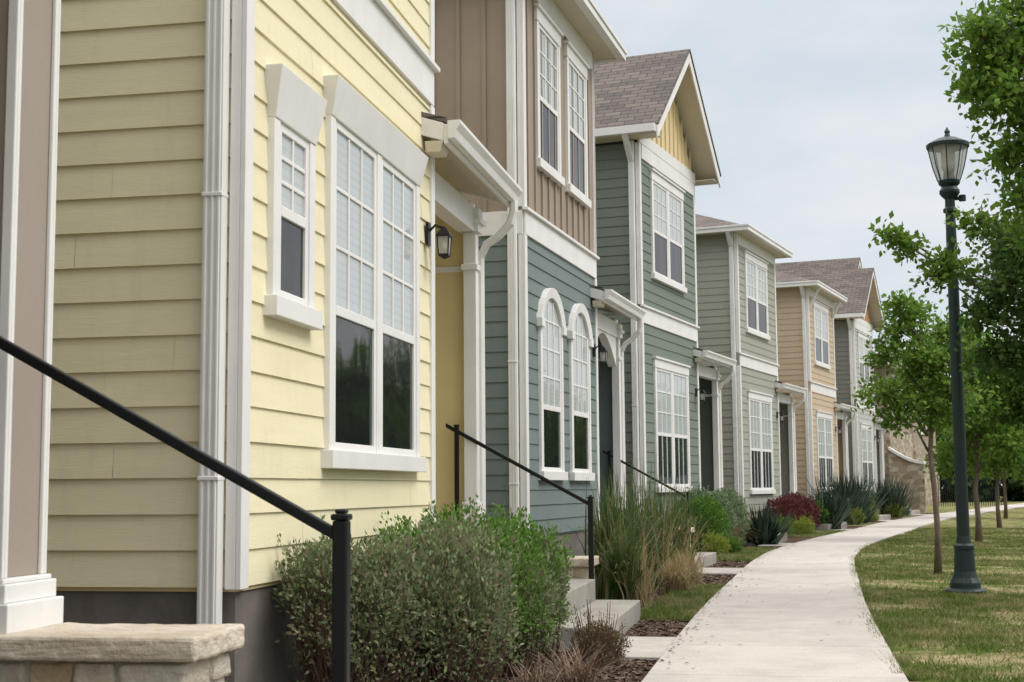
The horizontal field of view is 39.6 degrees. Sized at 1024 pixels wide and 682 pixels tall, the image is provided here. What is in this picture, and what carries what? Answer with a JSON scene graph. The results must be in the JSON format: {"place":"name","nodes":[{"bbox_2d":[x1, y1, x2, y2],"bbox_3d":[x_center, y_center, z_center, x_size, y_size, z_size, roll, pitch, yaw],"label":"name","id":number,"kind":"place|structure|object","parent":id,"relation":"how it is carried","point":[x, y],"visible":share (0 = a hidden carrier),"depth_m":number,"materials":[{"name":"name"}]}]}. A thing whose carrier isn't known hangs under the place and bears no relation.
{"place":"outdoors","nodes":[
{"label":"outdoors","id":0,"kind":"place"},
{"bbox_2d":[610,636,675,660],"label":"entry path","id":1,"kind":"structure","parent":0,"point":[650,648],"depth_m":9.17,"materials":[{"name":"concrete"}]},
{"bbox_2d":[699,568,742,574],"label":"entry path","id":2,"kind":"structure","parent":0,"point":[727,571],"depth_m":17.45,"materials":[{"name":"concrete"}]},
{"bbox_2d":[758,543,791,546],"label":"entry path","id":3,"kind":"structure","parent":0,"point":[779,544],"depth_m":25.23,"materials":[{"name":"concrete"}]},
{"bbox_2d":[592,0,1023,488],"label":"sky","id":4,"kind":"structure","parent":0,"point":[823,115],"materials":[{"name":"white"}]},
{"bbox_2d":[640,496,1023,681],"bbox_3d":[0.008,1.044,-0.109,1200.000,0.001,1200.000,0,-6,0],"label":"ground","id":5,"kind":"structure","parent":0,"point":[1015,519],"depth_m":12.73,"materials":[{"name":"green plant"}]},
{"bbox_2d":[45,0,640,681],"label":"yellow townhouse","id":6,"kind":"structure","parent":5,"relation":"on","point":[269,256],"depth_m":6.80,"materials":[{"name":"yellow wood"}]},
{"bbox_2d":[281,131,411,449],"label":"window glass","id":7,"kind":"structure","parent":6,"relation":"in","point":[353,414],"depth_m":8.37,"materials":[{"name":"white"}]},
{"bbox_2d":[434,0,716,567],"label":"blue townhouse","id":8,"kind":"structure","parent":5,"relation":"on","point":[514,86],"depth_m":16.10,"materials":[{"name":"blue wood"}]},
{"bbox_2d":[539,29,587,468],"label":"window glass","id":9,"kind":"structure","parent":8,"relation":"in","point":[551,418],"depth_m":16.76,"materials":[{"name":"white"}]},
{"bbox_2d":[354,513,932,681],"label":"mulch bed","id":10,"kind":"object","parent":5,"relation":"on","point":[792,540],"visible":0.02,"depth_m":10.49,"materials":[{"name":"brown wood"}]},
{"bbox_2d":[0,657,223,681],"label":"mortar joints","id":11,"kind":"object","parent":10,"relation":"on","point":[28,662],"depth_m":4.03,"materials":[{"name":"grey concrete"}]},
{"bbox_2d":[0,622,244,662],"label":"cap","id":12,"kind":"object","parent":11,"relation":"on","point":[79,642],"visible":0.99,"depth_m":3.99,"materials":[{"name":"stone"}]},
{"bbox_2d":[0,0,63,633],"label":"shaft","id":13,"kind":"object","parent":12,"relation":"on","point":[29,87],"visible":1,"depth_m":4.32,"materials":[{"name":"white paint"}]},
{"bbox_2d":[0,652,230,681],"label":"stones","id":14,"kind":"object","parent":10,"relation":"on","point":[217,667],"visible":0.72,"depth_m":4.00,"materials":[{"name":"stone"}]},
{"bbox_2d":[0,336,352,681],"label":"metal handrail","id":15,"kind":"object","parent":10,"relation":"on","point":[338,531],"visible":1,"depth_m":3.88,"materials":[{"name":"black metal"}]},
{"bbox_2d":[271,501,530,681],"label":"shrub","id":16,"kind":"object","parent":10,"relation":"on","point":[454,627],"visible":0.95,"depth_m":6.94,"materials":[{"name":"green plant"}]},
{"bbox_2d":[357,493,575,679],"bbox_3d":[-0.297,1.413,8.364,1.383,1.042,1.890,0,-6,0],"label":"shrub","id":17,"kind":"object","parent":10,"relation":"on","point":[521,532],"visible":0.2,"depth_m":8.17,"materials":[{"name":"green plant"}]},
{"bbox_2d":[446,423,593,578],"bbox_3d":[0.059,1.462,11.600,1.225,1.600,0.050,-2,-6,11],"label":"metal handrail","id":18,"kind":"object","parent":10,"relation":"on","point":[458,432],"visible":0.83,"depth_m":11.62,"materials":[{"name":"black metal"}]},
{"bbox_2d":[490,651,574,681],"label":"dry shrub","id":19,"kind":"object","parent":10,"relation":"on","point":[535,676],"visible":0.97,"depth_m":7.17,"materials":[{"name":"brown plant"}]},
{"bbox_2d":[496,526,574,677],"bbox_3d":[0.098,1.508,8.335,0.476,0.842,1.267,-1,-6,9],"label":"shrub","id":20,"kind":"object","parent":10,"relation":"on","point":[549,598],"visible":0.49,"depth_m":8.01,"materials":[{"name":"green plant"}]},
{"bbox_2d":[522,640,635,681],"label":"dry shrub","id":21,"kind":"object","parent":10,"relation":"on","point":[578,675],"visible":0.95,"depth_m":7.47,"materials":[{"name":"brown plant"}]},
{"bbox_2d":[565,567,594,578],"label":"stones","id":22,"kind":"object","parent":10,"relation":"on","point":[581,573],"visible":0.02,"depth_m":11.57,"materials":[{"name":"stone"}]},
{"bbox_2d":[560,602,632,667],"bbox_3d":[0.510,1.734,8.420,0.410,0.403,0.392,4,-8,-39],"label":"shrub","id":23,"kind":"object","parent":10,"relation":"on","point":[589,635],"visible":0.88,"depth_m":8.35,"materials":[{"name":"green plant"}]},
{"bbox_2d":[559,467,655,599],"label":"ornamental grass","id":24,"kind":"object","parent":10,"relation":"on","point":[599,582],"depth_m":13.41,"materials":[{"name":"green plant"}]},
{"bbox_2d":[584,498,663,604],"bbox_3d":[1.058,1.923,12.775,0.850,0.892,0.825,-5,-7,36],"label":"ornamental grass","id":25,"kind":"object","parent":10,"relation":"on","point":[620,554],"depth_m":12.68,"materials":[{"name":"green plant"}]},
{"bbox_2d":[573,459,680,594],"bbox_3d":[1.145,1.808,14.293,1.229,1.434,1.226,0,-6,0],"label":"ornamental grass","id":26,"kind":"object","parent":10,"relation":"on","point":[628,505],"depth_m":14.26,"materials":[{"name":"green plant"}]},
{"bbox_2d":[601,542,675,605],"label":"ornamental grass","id":27,"kind":"object","parent":10,"relation":"on","point":[643,591],"depth_m":12.57,"materials":[{"name":"plant"}]},
{"bbox_2d":[603,450,689,539],"bbox_3d":[1.889,2.329,20.038,1.225,1.600,0.050,-2,-6,16],"label":"metal handrail","id":28,"kind":"object","parent":10,"relation":"on","point":[608,453],"visible":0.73,"depth_m":20.15,"materials":[{"name":"black metal"}]},
{"bbox_2d":[620,458,697,586],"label":"ornamental grass","id":29,"kind":"object","parent":10,"relation":"on","point":[656,513],"depth_m":15.16,"materials":[{"name":"green plant"}]},
{"bbox_2d":[640,497,704,586],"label":"ornamental grass","id":30,"kind":"object","parent":10,"relation":"on","point":[667,549],"depth_m":15.04,"materials":[{"name":"plant"}]},
{"bbox_2d":[669,546,692,561],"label":"shrub","id":31,"kind":"object","parent":10,"relation":"on","point":[678,554],"visible":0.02,"depth_m":16.09,"materials":[{"name":"green plant"}]},
{"bbox_2d":[651,468,711,569],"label":"ornamental grass","id":32,"kind":"object","parent":10,"relation":"on","point":[684,524],"depth_m":16.36,"materials":[{"name":"green plant"}]},
{"bbox_2d":[662,497,715,571],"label":"ornamental grass","id":33,"kind":"object","parent":10,"relation":"on","point":[694,541],"depth_m":16.22,"materials":[{"name":"plant"}]},
{"bbox_2d":[662,540,717,584],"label":"straw grass","id":34,"kind":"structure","parent":10,"relation":"on","point":[697,568],"depth_m":15.18,"materials":[{"name":"beige plant"}]},
{"bbox_2d":[681,492,731,551],"bbox_3d":[3.150,2.945,23.040,0.820,0.989,0.920,0,-6,0],"label":"clipped shrub","id":35,"kind":"object","parent":10,"relation":"on","point":[711,506],"visible":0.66,"depth_m":22.85,"materials":[{"name":"green plant"}]},
{"bbox_2d":[673,483,750,543],"bbox_3d":[3.388,2.998,24.333,0.988,1.149,2.604,-3,-6,23],"label":"clipped shrub","id":36,"kind":"object","parent":10,"relation":"on","point":[730,505],"visible":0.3,"depth_m":24.40,"materials":[{"name":"green plant"}]},
{"bbox_2d":[701,529,730,554],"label":"shrub","id":37,"kind":"object","parent":10,"relation":"on","point":[722,545],"visible":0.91,"depth_m":21.84,"materials":[{"name":"green plant"}]},
{"bbox_2d":[720,530,743,553],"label":"shrub","id":38,"kind":"object","parent":10,"relation":"on","point":[736,546],"visible":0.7,"depth_m":22.37,"materials":[{"name":"green plant"}]},
{"bbox_2d":[727,508,753,544],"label":"fountain grass","id":39,"kind":"object","parent":10,"relation":"on","point":[737,532],"depth_m":24.67,"materials":[{"name":"plant"}]},
{"bbox_2d":[737,507,762,544],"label":"fountain grass","id":40,"kind":"object","parent":10,"relation":"on","point":[749,526],"depth_m":25.83,"materials":[{"name":"plant"}]},
{"bbox_2d":[744,502,796,545],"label":"yucca","id":41,"kind":"object","parent":10,"relation":"on","point":[769,532],"visible":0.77,"depth_m":25.57,"materials":[{"name":"green plant"}]},
{"bbox_2d":[776,513,796,535],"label":"shrub","id":42,"kind":"object","parent":10,"relation":"on","point":[786,525],"visible":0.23,"depth_m":29.99,"materials":[{"name":"green plant"}]},
{"bbox_2d":[762,490,820,533],"bbox_3d":[6.455,3.931,32.822,1.098,1.013,2.907,-3,-6,21],"label":"burgundy shrub","id":43,"kind":"object","parent":10,"relation":"on","point":[798,503],"visible":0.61,"depth_m":32.16,"materials":[{"name":"red plant"}]},
{"bbox_2d":[790,514,815,533],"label":"shrub","id":44,"kind":"object","parent":10,"relation":"on","point":[805,527],"visible":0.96,"depth_m":30.61,"materials":[{"name":"green plant"}]},
{"bbox_2d":[800,485,857,529],"bbox_3d":[7.560,4.043,34.677,1.878,1.122,1.873,-2,-6,16],"label":"yucca","id":45,"kind":"object","parent":10,"relation":"on","point":[834,520],"visible":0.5,"depth_m":34.35,"materials":[{"name":"green plant"}]},
{"bbox_2d":[797,471,882,524],"bbox_3d":[9.128,4.313,39.618,2.705,1.586,2.607,0,-6,0],"label":"yucca","id":46,"kind":"object","parent":10,"relation":"on","point":[847,489],"visible":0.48,"depth_m":39.33,"materials":[{"name":"green plant"}]},
{"bbox_2d":[811,496,875,524],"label":"clipped shrub","id":47,"kind":"object","parent":10,"relation":"on","point":[822,509],"visible":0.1,"depth_m":34.36,"materials":[{"name":"green plant"}]},
{"bbox_2d":[818,469,893,522],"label":"yucca","id":48,"kind":"object","parent":10,"relation":"on","point":[866,506],"visible":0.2,"depth_m":40.63,"materials":[{"name":"green plant"}]},
{"bbox_2d":[828,475,899,522],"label":"yucca","id":49,"kind":"object","parent":10,"relation":"on","point":[871,497],"visible":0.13,"depth_m":41.61,"materials":[{"name":"green plant"}]},
{"bbox_2d":[847,522,880,525],"bbox_3d":[9.779,5.130,39.875,0.949,0.001,3.829,-3,-6,21],"label":"grass patch","id":50,"kind":"object","parent":10,"relation":"on","point":[866,524],"visible":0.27,"depth_m":39.30,"materials":[{"name":"green plant"}]},
{"bbox_2d":[845,507,864,524],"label":"shrub","id":51,"kind":"object","parent":50,"relation":"on","point":[857,514],"visible":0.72,"depth_m":39.12,"materials":[{"name":"green plant"}]},
{"bbox_2d":[870,505,880,521],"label":"shrub","id":52,"kind":"object","parent":10,"relation":"on","point":[874,518],"visible":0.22,"depth_m":42.48,"materials":[{"name":"green plant"}]},
{"bbox_2d":[865,474,924,517],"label":"yucca","id":53,"kind":"object","parent":10,"relation":"on","point":[896,499],"visible":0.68,"depth_m":47.71,"materials":[{"name":"green plant"}]},
{"bbox_2d":[867,477,926,515],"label":"yucca","id":54,"kind":"object","parent":10,"relation":"on","point":[903,506],"visible":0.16,"depth_m":49.65,"materials":[{"name":"green plant"}]},
{"bbox_2d":[594,49,786,545],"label":"green townhouse","id":55,"kind":"structure","parent":5,"relation":"on","point":[656,161],"depth_m":24.87,"materials":[{"name":"green wood"}]},
{"bbox_2d":[653,184,687,483],"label":"window glass","id":56,"kind":"structure","parent":55,"relation":"in","point":[660,243],"depth_m":25.17,"materials":[{"name":"grey"}]},
{"bbox_2d":[695,214,846,529],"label":"gray townhouse","id":57,"kind":"structure","parent":5,"relation":"on","point":[736,296],"depth_m":32.87,"materials":[{"name":"grey wood"}]},
{"bbox_2d":[747,262,771,487],"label":"window glass","id":58,"kind":"structure","parent":57,"relation":"in","point":[766,440],"depth_m":33.71,"materials":[{"name":"grey"}]},
{"bbox_2d":[775,270,890,520],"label":"tan townhouse","id":59,"kind":"structure","parent":5,"relation":"on","point":[806,312],"depth_m":41.58,"materials":[{"name":"beige wood"}]},
{"bbox_2d":[815,309,832,486],"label":"window glass","id":60,"kind":"structure","parent":59,"relation":"in","point":[818,342],"depth_m":42.57,"materials":[{"name":"grey"}]},
{"bbox_2d":[775,257,919,514],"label":"pale gray townhouse","id":61,"kind":"structure","parent":5,"relation":"on","point":[853,281],"depth_m":50.83,"materials":[{"name":"grey wood"}]},
{"bbox_2d":[859,338,872,486],"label":"window glass","id":62,"kind":"structure","parent":61,"relation":"in","point":[861,364],"depth_m":51.04,"materials":[{"name":"grey"}]},
{"bbox_2d":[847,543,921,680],"bbox_3d":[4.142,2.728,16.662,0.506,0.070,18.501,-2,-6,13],"label":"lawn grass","id":63,"kind":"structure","parent":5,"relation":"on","point":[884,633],"depth_m":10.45,"materials":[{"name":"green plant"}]},
{"bbox_2d":[874,366,912,483],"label":"walls","id":64,"kind":"structure","parent":5,"relation":"on","point":[904,446],"depth_m":59.42,"materials":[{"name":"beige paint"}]},
{"bbox_2d":[873,361,907,370],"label":"fascia","id":65,"kind":"structure","parent":64,"relation":"attached to","point":[892,366],"depth_m":59.59,"materials":[{"name":"white paint"}]},
{"bbox_2d":[888,447,926,511],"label":"wall","id":66,"kind":"structure","parent":5,"relation":"on","point":[903,466],"depth_m":57.69,"materials":[{"name":"stone"}]},
{"bbox_2d":[848,289,995,574],"bbox_3d":[4.913,1.056,17.158,1.868,3.490,1.225,2,-7,-24],"label":"street tree","id":67,"kind":"object","parent":5,"relation":"on","point":[926,359],"visible":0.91,"depth_m":17.13,"materials":[{"name":"green plant"}]},
{"bbox_2d":[909,402,939,504],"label":"walls","id":68,"kind":"structure","parent":5,"relation":"on","point":[920,452],"depth_m":81.70,"materials":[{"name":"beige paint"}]},
{"bbox_2d":[867,196,1023,336],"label":"young oak tree","id":69,"kind":"object","parent":5,"relation":"on","point":[948,269],"visible":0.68,"depth_m":13.15,"materials":[{"name":"green plant"}]},
{"bbox_2d":[883,309,1023,541],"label":"street tree","id":70,"kind":"object","parent":5,"relation":"on","point":[1004,404],"visible":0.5,"depth_m":26.60,"materials":[{"name":"green plant"}]},
{"bbox_2d":[926,127,986,594],"bbox_3d":[4.421,0.151,14.157,0.416,4.670,0.416,0,-6,0],"label":"street lamp","id":71,"kind":"object","parent":5,"relation":"on","point":[964,579],"visible":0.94,"depth_m":14.08,"materials":[{"name":"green metal"}]},
{"bbox_2d":[909,371,1023,501],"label":"distant trees","id":72,"kind":"object","parent":5,"relation":"on","point":[1014,490],"visible":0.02,"depth_m":94.45,"materials":[{"name":"green plant"}]},
{"bbox_2d":[938,477,1003,506],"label":"iron fence","id":73,"kind":"object","parent":5,"relation":"on","point":[972,501],"visible":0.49,"depth_m":74.32,"materials":[{"name":"black metal"}]},
{"bbox_2d":[935,394,1023,527],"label":"street tree","id":74,"kind":"object","parent":5,"relation":"on","point":[1009,465],"visible":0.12,"depth_m":35.45,"materials":[{"name":"green plant"}]},
{"bbox_2d":[936,0,1023,262],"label":"oak tree","id":75,"kind":"object","parent":5,"relation":"on","point":[992,79],"visible":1,"depth_m":11.27,"materials":[{"name":"green plant"}]},
{"bbox_2d":[950,212,1023,396],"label":"oak tree","id":76,"kind":"object","parent":5,"relation":"on","point":[1006,272],"visible":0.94,"depth_m":12.27,"materials":[{"name":"green plant"}]},
{"bbox_2d":[968,447,1023,518],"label":"street tree","id":77,"kind":"object","parent":5,"relation":"on","point":[1005,497],"visible":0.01,"depth_m":45.67,"materials":[{"name":"green plant"}]},
{"bbox_2d":[641,503,1023,681],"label":"sidewalk","id":78,"kind":"structure","parent":0,"point":[774,636],"depth_m":10.44,"materials":[{"name":"concrete"}]},
{"bbox_2d":[658,529,906,663],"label":"fallen leaves","id":79,"kind":"object","parent":78,"relation":"on","point":[739,591],"visible":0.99,"depth_m":13.27,"materials":[{"name":"brown plant"}]},
{"bbox_2d":[910,514,929,515],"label":"entry path","id":80,"kind":"structure","parent":0,"point":[919,514],"depth_m":51.57,"materials":[{"name":"concrete"}]},
{"bbox_2d":[1005,469,1023,484],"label":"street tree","id":81,"kind":"object","parent":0,"point":[1020,477],"visible":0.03,"depth_m":56.23,"materials":[{"name":"green plant"}]},
{"label":"grass patch","id":82,"kind":"object","parent":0,"visible":0},
{"bbox_2d":[653,546,706,593],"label":"straw grass","id":83,"kind":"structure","parent":82,"relation":"on","point":[681,577],"depth_m":14.08,"materials":[{"name":"beige plant"}]},
{"bbox_2d":[640,582,728,621],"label":"lawn grass","id":84,"kind":"structure","parent":82,"relation":"on","point":[665,608],"depth_m":12.51,"materials":[{"name":"green plant"}]},
{"label":"grass patch","id":85,"kind":"object","parent":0,"visible":0},
{"bbox_2d":[716,546,777,561],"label":"lawn grass","id":86,"kind":"structure","parent":85,"relation":"on","point":[751,555],"depth_m":21.25,"materials":[{"name":"green plant"}]},
{"label":"grass patch","id":87,"kind":"object","parent":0,"visible":0},
{"bbox_2d":[787,529,846,537],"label":"lawn grass","id":88,"kind":"structure","parent":87,"relation":"on","point":[820,532],"depth_m":30.19,"materials":[{"name":"green plant"}]},
{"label":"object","id":89,"kind":"object","parent":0,"visible":0},
{"bbox_2d":[563,556,598,566],"bbox_3d":[0.357,1.827,11.792,0.687,0.079,0.430,-2,-6,11],"label":"cap","id":90,"kind":"object","parent":89,"relation":"on","point":[579,561],"visible":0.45,"depth_m":11.55,"materials":[{"name":"stone"}]},
{"label":"grass patch","id":91,"kind":"object","parent":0,"visible":0},
{"bbox_2d":[884,502,904,517],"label":"shrub","id":92,"kind":"object","parent":91,"relation":"on","point":[887,509],"visible":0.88,"depth_m":47.56,"materials":[{"name":"green plant"}]}
]}

